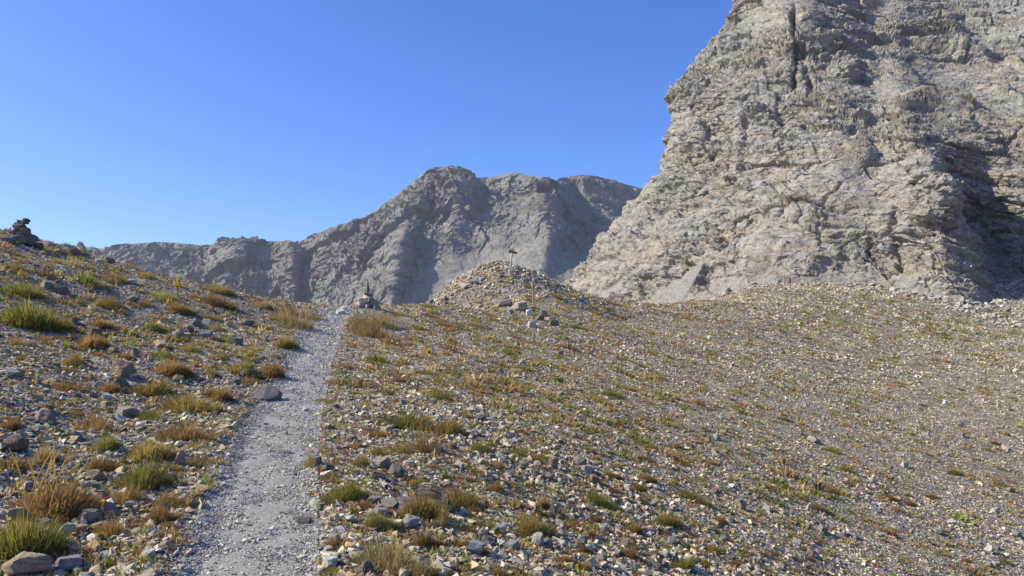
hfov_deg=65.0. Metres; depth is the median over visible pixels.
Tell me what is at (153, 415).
grass tussock
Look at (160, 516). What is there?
grass tussock
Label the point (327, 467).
rock
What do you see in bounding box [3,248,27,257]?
grass tussock
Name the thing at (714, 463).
grass tussock
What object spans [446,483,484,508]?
grass tussock
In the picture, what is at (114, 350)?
rock
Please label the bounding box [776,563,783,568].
rock
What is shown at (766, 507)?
rock
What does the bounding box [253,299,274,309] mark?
grass tussock
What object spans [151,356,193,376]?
grass tussock
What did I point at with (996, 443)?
grass tussock
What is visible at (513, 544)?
rock
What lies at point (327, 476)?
grass tussock
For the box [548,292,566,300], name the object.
grass tussock
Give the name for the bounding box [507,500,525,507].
grass tussock
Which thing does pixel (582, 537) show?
rock
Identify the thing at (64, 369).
grass tussock
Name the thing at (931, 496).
grass tussock
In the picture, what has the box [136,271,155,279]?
grass tussock
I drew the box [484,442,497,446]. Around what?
grass tussock
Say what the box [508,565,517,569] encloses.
rock
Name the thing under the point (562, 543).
rock
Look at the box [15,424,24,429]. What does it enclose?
rock
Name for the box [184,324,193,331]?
rock
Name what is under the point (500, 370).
rock
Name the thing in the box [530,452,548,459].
grass tussock
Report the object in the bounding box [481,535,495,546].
rock
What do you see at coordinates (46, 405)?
rock
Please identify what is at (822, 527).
rock
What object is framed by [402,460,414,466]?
rock
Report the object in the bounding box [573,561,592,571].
grass tussock
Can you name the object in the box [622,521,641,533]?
grass tussock
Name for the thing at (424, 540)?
grass tussock
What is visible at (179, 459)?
rock
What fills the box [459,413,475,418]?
grass tussock
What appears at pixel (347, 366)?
grass tussock
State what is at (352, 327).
grass tussock
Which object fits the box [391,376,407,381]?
grass tussock
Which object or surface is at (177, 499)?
grass tussock
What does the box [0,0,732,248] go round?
sky
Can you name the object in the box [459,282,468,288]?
rock
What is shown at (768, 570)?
grass tussock
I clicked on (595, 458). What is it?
grass tussock
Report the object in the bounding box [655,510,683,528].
grass tussock
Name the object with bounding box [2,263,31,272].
grass tussock
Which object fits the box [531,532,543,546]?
rock
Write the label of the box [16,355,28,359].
grass tussock
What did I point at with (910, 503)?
grass tussock
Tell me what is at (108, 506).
rock
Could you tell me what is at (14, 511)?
rock
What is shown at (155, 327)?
grass tussock
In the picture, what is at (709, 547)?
grass tussock
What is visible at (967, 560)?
grass tussock
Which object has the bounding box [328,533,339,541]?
rock
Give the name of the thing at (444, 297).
rock
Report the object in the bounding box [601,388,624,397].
grass tussock
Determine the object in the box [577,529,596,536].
grass tussock
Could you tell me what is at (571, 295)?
grass tussock
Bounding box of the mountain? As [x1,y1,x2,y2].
[72,165,642,305]
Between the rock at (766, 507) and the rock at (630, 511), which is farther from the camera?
the rock at (766, 507)
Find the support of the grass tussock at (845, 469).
on the ground at (478, 285)
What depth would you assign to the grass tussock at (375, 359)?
17.09 m
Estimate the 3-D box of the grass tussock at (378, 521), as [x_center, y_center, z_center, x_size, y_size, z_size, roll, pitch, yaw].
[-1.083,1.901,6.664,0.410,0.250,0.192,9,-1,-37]
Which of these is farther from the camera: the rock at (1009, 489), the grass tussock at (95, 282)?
the rock at (1009, 489)
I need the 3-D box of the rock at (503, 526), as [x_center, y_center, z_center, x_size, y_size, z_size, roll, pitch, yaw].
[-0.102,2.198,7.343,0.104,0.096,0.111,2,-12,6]
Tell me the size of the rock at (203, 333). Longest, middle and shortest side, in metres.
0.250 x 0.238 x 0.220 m
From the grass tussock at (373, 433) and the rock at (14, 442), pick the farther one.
the grass tussock at (373, 433)
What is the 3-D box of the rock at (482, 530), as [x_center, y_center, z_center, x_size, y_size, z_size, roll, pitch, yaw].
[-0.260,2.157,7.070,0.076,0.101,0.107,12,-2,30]
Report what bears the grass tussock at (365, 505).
on the ground at (478, 285)
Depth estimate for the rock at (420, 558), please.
5.86 m
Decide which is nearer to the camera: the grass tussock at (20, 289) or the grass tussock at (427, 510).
the grass tussock at (427, 510)
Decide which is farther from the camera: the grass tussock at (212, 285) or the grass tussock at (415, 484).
the grass tussock at (212, 285)
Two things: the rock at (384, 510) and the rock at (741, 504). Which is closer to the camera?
the rock at (384, 510)
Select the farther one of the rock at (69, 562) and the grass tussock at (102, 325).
the grass tussock at (102, 325)
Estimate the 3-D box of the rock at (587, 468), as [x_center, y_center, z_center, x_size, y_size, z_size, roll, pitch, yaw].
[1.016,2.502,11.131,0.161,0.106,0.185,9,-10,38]
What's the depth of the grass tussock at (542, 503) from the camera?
8.68 m
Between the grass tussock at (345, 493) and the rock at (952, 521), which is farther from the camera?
the rock at (952, 521)
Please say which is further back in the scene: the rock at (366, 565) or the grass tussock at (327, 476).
the grass tussock at (327, 476)
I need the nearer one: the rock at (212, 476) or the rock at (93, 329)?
the rock at (212, 476)
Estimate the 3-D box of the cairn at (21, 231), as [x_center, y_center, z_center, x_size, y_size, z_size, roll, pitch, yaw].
[-11.637,-1.310,19.089,0.962,0.725,0.518,1,-5,-11]
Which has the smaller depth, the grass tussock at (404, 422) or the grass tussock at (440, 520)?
the grass tussock at (440, 520)
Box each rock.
[0,234,15,243]
[2,434,29,449]
[2,551,51,575]
[5,368,24,377]
[8,507,26,519]
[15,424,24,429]
[23,481,33,486]
[29,402,54,411]
[35,408,55,423]
[38,517,54,526]
[40,280,57,289]
[43,240,55,246]
[48,363,60,368]
[52,285,68,293]
[54,249,65,252]
[54,554,82,570]
[59,523,75,533]
[61,244,80,253]
[64,475,71,482]
[69,546,84,552]
[71,317,78,322]
[71,431,83,440]
[78,480,99,488]
[78,508,101,524]
[79,252,88,256]
[86,325,101,334]
[87,469,104,479]
[89,393,98,397]
[94,534,104,540]
[96,492,108,499]
[102,394,111,399]
[103,502,117,512]
[104,256,115,262]
[109,347,118,353]
[111,359,136,377]
[113,472,127,477]
[115,378,129,388]
[116,406,138,416]
[126,279,135,283]
[126,296,139,300]
[130,347,139,356]
[139,548,155,558]
[145,266,153,272]
[153,339,165,347]
[160,540,170,546]
[172,331,184,338]
[172,374,183,381]
[175,450,184,465]
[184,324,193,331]
[184,332,190,338]
[190,320,201,326]
[198,329,213,338]
[203,319,211,324]
[208,472,215,478]
[229,378,241,383]
[230,337,242,344]
[238,368,256,376]
[240,318,253,324]
[249,384,282,401]
[296,516,310,525]
[309,456,321,464]
[316,502,324,509]
[321,465,334,470]
[322,555,337,566]
[324,545,334,552]
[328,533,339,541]
[336,309,344,313]
[340,554,348,560]
[346,434,357,441]
[357,560,373,574]
[368,457,391,467]
[368,495,380,502]
[370,471,385,480]
[373,507,387,515]
[381,497,397,509]
[389,463,404,477]
[394,496,414,514]
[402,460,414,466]
[402,515,420,528]
[411,556,424,562]
[414,482,447,508]
[426,299,433,303]
[433,445,442,451]
[438,295,446,299]
[443,480,452,487]
[448,442,456,447]
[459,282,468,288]
[466,540,484,554]
[476,415,485,420]
[477,473,487,482]
[478,527,487,535]
[479,276,485,280]
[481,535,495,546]
[492,474,499,480]
[496,523,506,531]
[497,367,503,373]
[498,299,512,306]
[505,539,519,549]
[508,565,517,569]
[511,301,527,310]
[526,310,533,315]
[528,320,536,327]
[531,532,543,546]
[532,470,540,476]
[536,315,543,320]
[540,310,547,316]
[543,472,552,480]
[545,540,552,548]
[548,456,557,468]
[549,319,559,326]
[549,504,556,512]
[559,540,565,545]
[570,433,577,437]
[573,456,586,465]
[574,538,585,552]
[578,534,586,543]
[579,465,592,472]
[590,474,599,483]
[597,554,606,560]
[599,522,607,530]
[610,545,620,554]
[618,537,629,547]
[624,484,630,491]
[626,508,633,514]
[632,451,640,457]
[650,499,657,505]
[651,562,661,570]
[660,551,668,557]
[661,560,668,568]
[667,536,676,543]
[668,504,676,510]
[705,436,711,442]
[713,434,720,440]
[720,535,726,541]
[728,554,735,559]
[734,499,746,509]
[763,504,770,511]
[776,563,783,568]
[791,537,801,545]
[805,522,810,528]
[806,548,813,556]
[807,436,816,442]
[808,480,814,487]
[817,523,827,533]
[846,531,858,539]
[852,492,858,497]
[856,483,864,491]
[870,506,879,512]
[900,461,908,467]
[931,527,942,533]
[947,519,956,524]
[956,420,963,426]
[984,544,993,552]
[985,561,992,566]
[992,544,999,549]
[1001,445,1010,451]
[1006,487,1013,491]
[1012,531,1021,536]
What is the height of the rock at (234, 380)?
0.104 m
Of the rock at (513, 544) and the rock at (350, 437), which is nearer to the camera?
the rock at (513, 544)
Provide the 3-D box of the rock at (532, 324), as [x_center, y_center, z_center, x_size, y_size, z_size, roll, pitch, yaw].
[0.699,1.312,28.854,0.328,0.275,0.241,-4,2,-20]
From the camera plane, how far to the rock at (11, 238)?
18.50 m
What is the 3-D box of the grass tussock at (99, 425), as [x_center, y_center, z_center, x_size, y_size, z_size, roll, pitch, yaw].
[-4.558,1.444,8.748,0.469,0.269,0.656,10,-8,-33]
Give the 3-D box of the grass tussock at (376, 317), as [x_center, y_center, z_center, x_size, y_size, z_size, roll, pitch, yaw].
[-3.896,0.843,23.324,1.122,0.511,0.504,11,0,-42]
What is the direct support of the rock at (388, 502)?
on the ground at (478, 285)
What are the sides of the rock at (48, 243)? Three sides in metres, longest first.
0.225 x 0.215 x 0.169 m
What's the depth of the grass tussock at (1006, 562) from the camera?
14.02 m
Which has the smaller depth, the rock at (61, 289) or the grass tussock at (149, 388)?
the grass tussock at (149, 388)
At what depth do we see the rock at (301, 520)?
6.66 m
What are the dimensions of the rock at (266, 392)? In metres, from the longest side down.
0.521 x 0.432 x 0.160 m
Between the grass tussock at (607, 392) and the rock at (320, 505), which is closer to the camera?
the rock at (320, 505)
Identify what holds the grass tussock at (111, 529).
on the ground at (478, 285)
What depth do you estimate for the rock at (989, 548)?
14.46 m
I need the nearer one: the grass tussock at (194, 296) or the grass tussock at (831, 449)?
the grass tussock at (831, 449)
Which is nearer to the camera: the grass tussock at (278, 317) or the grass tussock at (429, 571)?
the grass tussock at (429, 571)
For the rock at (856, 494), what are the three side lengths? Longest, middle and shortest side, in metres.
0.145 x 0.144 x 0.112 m
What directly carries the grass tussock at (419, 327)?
on the ground at (478, 285)
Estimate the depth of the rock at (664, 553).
8.64 m
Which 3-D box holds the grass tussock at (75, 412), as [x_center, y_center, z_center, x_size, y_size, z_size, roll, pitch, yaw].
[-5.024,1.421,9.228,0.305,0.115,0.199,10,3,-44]
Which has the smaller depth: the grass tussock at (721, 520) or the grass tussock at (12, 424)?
the grass tussock at (12, 424)
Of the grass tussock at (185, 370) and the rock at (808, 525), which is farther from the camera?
the grass tussock at (185, 370)
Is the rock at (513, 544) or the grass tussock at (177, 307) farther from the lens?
the grass tussock at (177, 307)
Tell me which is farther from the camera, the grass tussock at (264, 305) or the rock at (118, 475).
the grass tussock at (264, 305)
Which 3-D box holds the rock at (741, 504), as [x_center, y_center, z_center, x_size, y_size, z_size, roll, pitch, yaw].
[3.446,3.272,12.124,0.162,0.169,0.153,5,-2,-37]
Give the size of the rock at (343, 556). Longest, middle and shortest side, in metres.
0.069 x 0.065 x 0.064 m
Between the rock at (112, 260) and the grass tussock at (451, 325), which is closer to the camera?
the rock at (112, 260)
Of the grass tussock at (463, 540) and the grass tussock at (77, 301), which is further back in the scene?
the grass tussock at (77, 301)
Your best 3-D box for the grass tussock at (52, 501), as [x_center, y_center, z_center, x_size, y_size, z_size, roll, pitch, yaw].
[-3.543,1.492,6.317,0.602,0.625,0.860,10,-1,28]
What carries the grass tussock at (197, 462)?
on the ground at (478, 285)
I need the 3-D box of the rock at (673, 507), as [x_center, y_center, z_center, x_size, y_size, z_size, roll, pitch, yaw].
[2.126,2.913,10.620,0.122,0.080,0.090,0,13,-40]
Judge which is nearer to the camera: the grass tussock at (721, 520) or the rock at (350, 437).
the rock at (350, 437)
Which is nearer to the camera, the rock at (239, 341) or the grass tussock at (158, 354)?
the grass tussock at (158, 354)
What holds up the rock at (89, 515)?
on the ground at (478, 285)
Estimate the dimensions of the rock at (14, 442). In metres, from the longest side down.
0.191 x 0.170 x 0.164 m
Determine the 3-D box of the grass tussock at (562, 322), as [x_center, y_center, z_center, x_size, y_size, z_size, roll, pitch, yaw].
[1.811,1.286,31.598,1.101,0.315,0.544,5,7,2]
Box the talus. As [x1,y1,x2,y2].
[708,277,1023,330]
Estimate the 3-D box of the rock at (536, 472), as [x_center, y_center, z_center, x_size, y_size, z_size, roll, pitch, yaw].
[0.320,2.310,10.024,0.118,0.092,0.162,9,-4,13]
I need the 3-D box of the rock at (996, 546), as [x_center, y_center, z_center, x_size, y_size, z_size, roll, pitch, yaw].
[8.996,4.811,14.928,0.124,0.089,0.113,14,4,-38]
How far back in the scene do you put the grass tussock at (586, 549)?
7.50 m
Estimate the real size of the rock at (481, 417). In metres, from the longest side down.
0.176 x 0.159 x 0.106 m
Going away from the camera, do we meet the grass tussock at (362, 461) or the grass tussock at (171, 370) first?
the grass tussock at (362, 461)
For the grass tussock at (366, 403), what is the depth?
12.52 m
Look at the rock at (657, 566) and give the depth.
8.02 m
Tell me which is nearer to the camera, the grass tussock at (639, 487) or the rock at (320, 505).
the rock at (320, 505)
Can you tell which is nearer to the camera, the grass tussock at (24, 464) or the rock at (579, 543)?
the grass tussock at (24, 464)
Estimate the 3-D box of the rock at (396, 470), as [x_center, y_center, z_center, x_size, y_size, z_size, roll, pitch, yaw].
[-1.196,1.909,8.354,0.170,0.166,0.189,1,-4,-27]
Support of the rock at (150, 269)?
on the ground at (478, 285)
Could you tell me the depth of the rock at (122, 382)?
10.98 m
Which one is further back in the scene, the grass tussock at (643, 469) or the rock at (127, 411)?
the grass tussock at (643, 469)
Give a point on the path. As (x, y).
(264, 510)
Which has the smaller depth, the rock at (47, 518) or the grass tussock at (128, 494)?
the rock at (47, 518)
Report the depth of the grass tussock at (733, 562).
9.33 m
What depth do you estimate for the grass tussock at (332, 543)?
6.01 m
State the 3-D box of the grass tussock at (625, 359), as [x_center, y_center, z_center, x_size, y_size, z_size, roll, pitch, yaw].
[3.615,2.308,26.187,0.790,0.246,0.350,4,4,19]
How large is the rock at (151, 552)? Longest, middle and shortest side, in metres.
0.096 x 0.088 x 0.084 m
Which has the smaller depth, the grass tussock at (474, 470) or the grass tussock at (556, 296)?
the grass tussock at (474, 470)
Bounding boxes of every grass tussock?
[0,293,74,331]
[0,416,22,430]
[0,456,41,471]
[0,500,78,566]
[1,336,37,345]
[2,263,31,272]
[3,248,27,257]
[3,280,45,298]
[3,436,101,522]
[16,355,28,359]
[29,442,63,463]
[44,245,72,254]
[44,256,97,269]
[44,378,90,393]
[53,366,70,373]
[61,351,86,365]
[66,408,83,416]
[71,298,88,305]
[74,334,110,347]
[74,407,112,432]
[83,278,113,289]
[83,456,124,471]
[87,351,107,357]
[88,431,123,452]
[90,318,112,328]
[92,516,129,536]
[95,294,124,309]
[98,378,122,392]
[98,558,120,569]
[100,480,146,505]
[102,270,129,284]
[109,451,174,491]
[119,351,136,359]
[120,375,177,396]
[121,436,176,464]
[128,548,142,555]
[133,406,168,421]
[135,299,156,307]
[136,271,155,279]
[141,496,184,524]
[143,314,169,332]
[143,350,181,360]
[146,288,175,300]
[146,418,219,442]
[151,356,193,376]
[153,388,227,412]
[153,488,193,507]
[164,302,195,314]
[169,465,184,470]
[176,362,194,377]
[179,305,195,315]
[180,342,202,352]
[182,451,212,468]
[186,291,200,298]
[198,291,237,309]
[199,313,222,321]
[202,284,237,295]
[203,367,221,377]
[204,283,230,290]
[204,323,226,331]
[204,387,213,396]
[208,384,235,401]
[214,352,229,360]
[226,358,251,373]
[241,375,263,384]
[252,323,270,327]
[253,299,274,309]
[258,361,288,378]
[266,306,297,322]
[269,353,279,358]
[273,301,315,329]
[273,334,300,349]
[301,444,318,469]
[303,311,326,321]
[311,398,334,404]
[313,472,342,483]
[319,565,339,575]
[320,477,370,503]
[322,378,343,385]
[324,535,340,548]
[333,360,354,369]
[335,377,352,384]
[344,307,368,323]
[344,310,381,331]
[344,311,395,338]
[347,439,364,449]
[348,529,434,575]
[351,455,371,467]
[354,498,379,510]
[356,429,392,436]
[357,400,370,406]
[358,352,394,363]
[361,508,400,531]
[365,310,386,324]
[366,407,437,429]
[369,313,403,329]
[370,446,386,456]
[380,441,420,453]
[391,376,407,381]
[392,310,411,316]
[396,488,449,520]
[405,323,426,330]
[405,415,447,452]
[406,477,426,488]
[408,384,424,390]
[410,560,450,575]
[411,367,442,375]
[411,525,443,550]
[423,312,439,317]
[425,412,468,435]
[425,462,438,468]
[427,373,455,400]
[433,322,465,330]
[434,502,453,527]
[441,368,465,374]
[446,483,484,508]
[455,530,469,547]
[455,561,475,572]
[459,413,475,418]
[464,503,482,514]
[465,467,484,474]
[466,475,477,482]
[467,322,486,328]
[469,440,495,453]
[477,312,504,318]
[481,548,490,556]
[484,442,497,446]
[484,461,506,469]
[484,481,502,492]
[491,566,507,575]
[503,350,518,355]
[506,448,534,458]
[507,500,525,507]
[511,363,536,371]
[512,531,527,537]
[513,512,558,537]
[524,408,540,413]
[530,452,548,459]
[536,508,550,516]
[537,497,551,508]
[547,309,559,314]
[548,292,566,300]
[553,318,568,324]
[559,554,578,564]
[562,291,580,298]
[564,323,586,330]
[566,519,584,526]
[571,478,587,484]
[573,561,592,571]
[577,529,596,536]
[579,487,622,510]
[579,545,591,553]
[590,455,600,460]
[591,514,601,522]
[598,299,618,305]
[598,469,615,476]
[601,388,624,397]
[609,487,624,494]
[611,312,627,319]
[611,474,622,479]
[617,357,633,362]
[619,542,640,560]
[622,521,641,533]
[631,480,647,491]
[633,439,645,444]
[637,466,650,472]
[637,471,660,483]
[639,414,651,420]
[643,443,662,450]
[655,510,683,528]
[659,529,672,537]
[671,489,703,499]
[671,554,697,572]
[684,492,713,506]
[699,559,712,567]
[704,460,719,465]
[704,544,725,553]
[710,515,728,525]
[729,560,740,565]
[738,449,749,455]
[741,549,755,555]
[760,565,773,572]
[776,417,791,421]
[801,569,814,575]
[805,556,815,561]
[810,503,828,512]
[820,447,844,454]
[838,465,855,472]
[843,481,856,486]
[885,494,899,501]
[901,499,916,506]
[926,494,941,499]
[947,468,964,475]
[962,558,972,563]
[987,440,1001,445]
[999,558,1014,565]
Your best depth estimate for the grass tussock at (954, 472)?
20.55 m
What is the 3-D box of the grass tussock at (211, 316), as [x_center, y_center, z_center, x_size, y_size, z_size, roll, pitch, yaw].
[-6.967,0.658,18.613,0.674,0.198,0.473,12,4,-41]
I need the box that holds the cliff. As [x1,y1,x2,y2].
[563,0,1023,303]
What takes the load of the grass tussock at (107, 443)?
on the ground at (478, 285)
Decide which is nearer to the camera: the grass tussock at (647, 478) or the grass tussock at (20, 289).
the grass tussock at (647, 478)
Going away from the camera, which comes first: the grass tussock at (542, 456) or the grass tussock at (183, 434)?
the grass tussock at (183, 434)
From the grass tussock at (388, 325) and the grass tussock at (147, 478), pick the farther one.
the grass tussock at (388, 325)
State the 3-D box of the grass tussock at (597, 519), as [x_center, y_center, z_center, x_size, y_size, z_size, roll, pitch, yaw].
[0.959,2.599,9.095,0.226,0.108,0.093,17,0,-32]
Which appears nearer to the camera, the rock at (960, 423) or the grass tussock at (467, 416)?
the grass tussock at (467, 416)
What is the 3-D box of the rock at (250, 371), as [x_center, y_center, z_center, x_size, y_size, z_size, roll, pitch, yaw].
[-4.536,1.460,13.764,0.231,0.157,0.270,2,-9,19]
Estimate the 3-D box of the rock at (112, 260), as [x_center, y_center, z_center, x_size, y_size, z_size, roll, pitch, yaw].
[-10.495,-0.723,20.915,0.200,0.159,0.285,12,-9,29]
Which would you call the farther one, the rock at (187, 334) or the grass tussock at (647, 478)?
the rock at (187, 334)
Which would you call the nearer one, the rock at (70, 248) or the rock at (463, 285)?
the rock at (70, 248)
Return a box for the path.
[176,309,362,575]
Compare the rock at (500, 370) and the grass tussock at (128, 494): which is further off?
the rock at (500, 370)
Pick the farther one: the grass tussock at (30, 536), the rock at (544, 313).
the rock at (544, 313)
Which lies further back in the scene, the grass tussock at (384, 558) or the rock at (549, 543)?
the rock at (549, 543)
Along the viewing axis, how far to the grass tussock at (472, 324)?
26.46 m
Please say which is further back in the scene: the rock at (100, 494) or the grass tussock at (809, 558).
the grass tussock at (809, 558)
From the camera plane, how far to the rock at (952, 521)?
15.69 m
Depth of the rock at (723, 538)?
10.00 m
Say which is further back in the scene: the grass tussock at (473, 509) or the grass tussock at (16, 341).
the grass tussock at (16, 341)
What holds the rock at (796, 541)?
on the ground at (478, 285)
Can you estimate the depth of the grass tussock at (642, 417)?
16.75 m
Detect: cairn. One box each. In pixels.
[9,218,43,248]
[352,282,380,310]
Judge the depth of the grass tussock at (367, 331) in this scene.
20.75 m
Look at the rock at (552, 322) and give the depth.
30.71 m
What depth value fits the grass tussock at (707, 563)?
8.99 m
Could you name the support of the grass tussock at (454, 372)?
on the ground at (478, 285)
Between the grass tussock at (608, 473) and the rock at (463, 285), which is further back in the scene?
the rock at (463, 285)
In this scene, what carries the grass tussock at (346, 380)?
on the ground at (478, 285)
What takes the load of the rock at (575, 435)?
on the ground at (478, 285)
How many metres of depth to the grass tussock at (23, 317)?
13.07 m
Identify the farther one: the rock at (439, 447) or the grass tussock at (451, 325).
the grass tussock at (451, 325)
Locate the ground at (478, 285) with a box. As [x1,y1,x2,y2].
[0,231,1023,575]
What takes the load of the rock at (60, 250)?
on the ground at (478, 285)
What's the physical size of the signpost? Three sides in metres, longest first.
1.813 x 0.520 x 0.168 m
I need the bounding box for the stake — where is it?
[532,281,533,305]
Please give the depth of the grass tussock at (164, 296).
18.74 m
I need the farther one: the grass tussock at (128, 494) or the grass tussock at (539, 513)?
the grass tussock at (539, 513)
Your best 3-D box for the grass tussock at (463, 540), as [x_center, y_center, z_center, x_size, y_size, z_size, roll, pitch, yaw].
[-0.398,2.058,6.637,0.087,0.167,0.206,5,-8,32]
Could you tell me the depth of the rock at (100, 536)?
5.82 m
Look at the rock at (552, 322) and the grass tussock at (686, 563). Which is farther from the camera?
the rock at (552, 322)
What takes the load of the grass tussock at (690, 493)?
on the ground at (478, 285)
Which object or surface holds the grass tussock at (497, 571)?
on the ground at (478, 285)
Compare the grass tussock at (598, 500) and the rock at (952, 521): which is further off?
the rock at (952, 521)
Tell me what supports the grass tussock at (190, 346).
on the ground at (478, 285)
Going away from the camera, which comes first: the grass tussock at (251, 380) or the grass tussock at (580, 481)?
the grass tussock at (580, 481)
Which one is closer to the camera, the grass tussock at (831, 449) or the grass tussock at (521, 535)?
the grass tussock at (521, 535)
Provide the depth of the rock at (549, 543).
7.15 m
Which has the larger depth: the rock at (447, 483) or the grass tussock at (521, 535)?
the rock at (447, 483)
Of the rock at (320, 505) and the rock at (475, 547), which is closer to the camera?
the rock at (475, 547)
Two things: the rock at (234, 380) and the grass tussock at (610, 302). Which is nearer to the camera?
the rock at (234, 380)
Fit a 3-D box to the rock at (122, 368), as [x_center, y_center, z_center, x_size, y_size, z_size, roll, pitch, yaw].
[-5.591,1.174,11.579,0.237,0.263,0.297,8,-7,23]
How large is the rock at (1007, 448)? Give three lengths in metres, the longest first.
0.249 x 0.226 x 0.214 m
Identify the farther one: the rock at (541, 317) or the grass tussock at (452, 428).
the rock at (541, 317)
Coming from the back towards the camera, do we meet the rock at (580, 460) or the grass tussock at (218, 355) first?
the grass tussock at (218, 355)
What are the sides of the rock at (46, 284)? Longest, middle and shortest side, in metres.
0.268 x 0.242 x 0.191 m
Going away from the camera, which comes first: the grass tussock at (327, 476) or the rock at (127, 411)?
the grass tussock at (327, 476)
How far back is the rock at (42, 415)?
8.55 m
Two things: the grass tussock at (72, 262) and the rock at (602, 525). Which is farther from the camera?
the grass tussock at (72, 262)
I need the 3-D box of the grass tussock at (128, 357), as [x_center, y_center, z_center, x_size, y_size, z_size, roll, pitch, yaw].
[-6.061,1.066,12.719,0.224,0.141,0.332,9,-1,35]
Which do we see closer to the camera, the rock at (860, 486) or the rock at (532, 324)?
the rock at (860, 486)
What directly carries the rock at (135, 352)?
on the ground at (478, 285)
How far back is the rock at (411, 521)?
6.79 m
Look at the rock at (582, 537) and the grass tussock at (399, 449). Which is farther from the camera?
the grass tussock at (399, 449)
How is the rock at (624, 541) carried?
on the ground at (478, 285)
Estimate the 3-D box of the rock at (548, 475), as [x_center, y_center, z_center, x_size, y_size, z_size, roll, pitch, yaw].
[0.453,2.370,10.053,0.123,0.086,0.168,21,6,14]
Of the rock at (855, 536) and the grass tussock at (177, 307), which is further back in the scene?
the grass tussock at (177, 307)
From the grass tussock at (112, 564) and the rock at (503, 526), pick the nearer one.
the grass tussock at (112, 564)
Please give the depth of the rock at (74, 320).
14.21 m
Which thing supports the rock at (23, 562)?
on the ground at (478, 285)
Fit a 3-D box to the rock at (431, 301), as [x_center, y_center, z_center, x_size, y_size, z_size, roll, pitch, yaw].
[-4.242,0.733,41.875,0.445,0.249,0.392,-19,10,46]
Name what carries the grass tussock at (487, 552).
on the ground at (478, 285)
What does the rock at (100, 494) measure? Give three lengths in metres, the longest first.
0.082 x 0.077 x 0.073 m
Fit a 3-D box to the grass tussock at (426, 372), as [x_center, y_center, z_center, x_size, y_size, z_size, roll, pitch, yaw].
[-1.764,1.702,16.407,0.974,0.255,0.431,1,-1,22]
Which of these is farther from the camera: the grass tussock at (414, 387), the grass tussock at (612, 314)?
the grass tussock at (612, 314)
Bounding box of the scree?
[0,230,1023,575]
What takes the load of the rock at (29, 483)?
on the ground at (478, 285)
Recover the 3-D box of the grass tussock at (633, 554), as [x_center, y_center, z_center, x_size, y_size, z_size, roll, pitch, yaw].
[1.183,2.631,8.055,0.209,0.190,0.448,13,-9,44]
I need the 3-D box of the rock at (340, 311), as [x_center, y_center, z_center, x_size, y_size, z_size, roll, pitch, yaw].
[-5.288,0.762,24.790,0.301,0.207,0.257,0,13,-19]
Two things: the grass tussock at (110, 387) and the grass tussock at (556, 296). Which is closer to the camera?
the grass tussock at (110, 387)
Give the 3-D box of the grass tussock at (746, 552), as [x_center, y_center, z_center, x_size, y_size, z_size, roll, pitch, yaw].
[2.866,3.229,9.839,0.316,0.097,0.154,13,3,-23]
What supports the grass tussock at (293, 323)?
on the ground at (478, 285)
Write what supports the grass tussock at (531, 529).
on the ground at (478, 285)
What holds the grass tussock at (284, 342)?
on the ground at (478, 285)
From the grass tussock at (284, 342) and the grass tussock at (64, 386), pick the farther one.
the grass tussock at (284, 342)
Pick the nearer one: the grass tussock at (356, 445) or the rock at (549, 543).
the rock at (549, 543)
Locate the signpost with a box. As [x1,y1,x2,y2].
[508,246,516,274]
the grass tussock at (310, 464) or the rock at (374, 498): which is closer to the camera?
the rock at (374, 498)
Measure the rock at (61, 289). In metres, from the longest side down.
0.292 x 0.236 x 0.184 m
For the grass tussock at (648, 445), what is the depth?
14.16 m
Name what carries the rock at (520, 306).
on the ground at (478, 285)
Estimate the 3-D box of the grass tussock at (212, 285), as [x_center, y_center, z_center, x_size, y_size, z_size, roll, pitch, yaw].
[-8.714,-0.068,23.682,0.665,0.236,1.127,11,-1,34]
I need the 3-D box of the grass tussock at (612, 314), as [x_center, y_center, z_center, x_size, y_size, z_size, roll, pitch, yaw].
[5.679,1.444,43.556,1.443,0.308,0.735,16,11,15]
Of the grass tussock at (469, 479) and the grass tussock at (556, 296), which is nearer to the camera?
the grass tussock at (469, 479)
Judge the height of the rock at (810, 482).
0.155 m
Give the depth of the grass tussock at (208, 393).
11.62 m
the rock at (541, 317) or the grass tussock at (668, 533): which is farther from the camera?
the rock at (541, 317)
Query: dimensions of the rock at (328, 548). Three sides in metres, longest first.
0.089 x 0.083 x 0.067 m
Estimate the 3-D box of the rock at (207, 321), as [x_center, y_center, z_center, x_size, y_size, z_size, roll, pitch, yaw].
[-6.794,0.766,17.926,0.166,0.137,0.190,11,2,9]
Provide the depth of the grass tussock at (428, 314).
26.71 m
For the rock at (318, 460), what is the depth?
8.35 m
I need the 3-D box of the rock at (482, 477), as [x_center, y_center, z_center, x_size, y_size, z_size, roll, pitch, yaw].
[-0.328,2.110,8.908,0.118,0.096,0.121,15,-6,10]
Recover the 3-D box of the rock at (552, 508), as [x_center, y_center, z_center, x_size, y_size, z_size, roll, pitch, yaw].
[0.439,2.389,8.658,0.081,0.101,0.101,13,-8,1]
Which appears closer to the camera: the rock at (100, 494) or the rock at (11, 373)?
the rock at (100, 494)
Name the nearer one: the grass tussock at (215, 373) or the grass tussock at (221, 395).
the grass tussock at (221, 395)
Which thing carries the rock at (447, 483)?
on the ground at (478, 285)
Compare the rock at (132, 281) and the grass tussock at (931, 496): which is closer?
the grass tussock at (931, 496)
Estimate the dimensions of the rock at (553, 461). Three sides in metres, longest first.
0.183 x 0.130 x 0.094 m
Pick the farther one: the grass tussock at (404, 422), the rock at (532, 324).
the rock at (532, 324)
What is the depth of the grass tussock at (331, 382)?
14.13 m

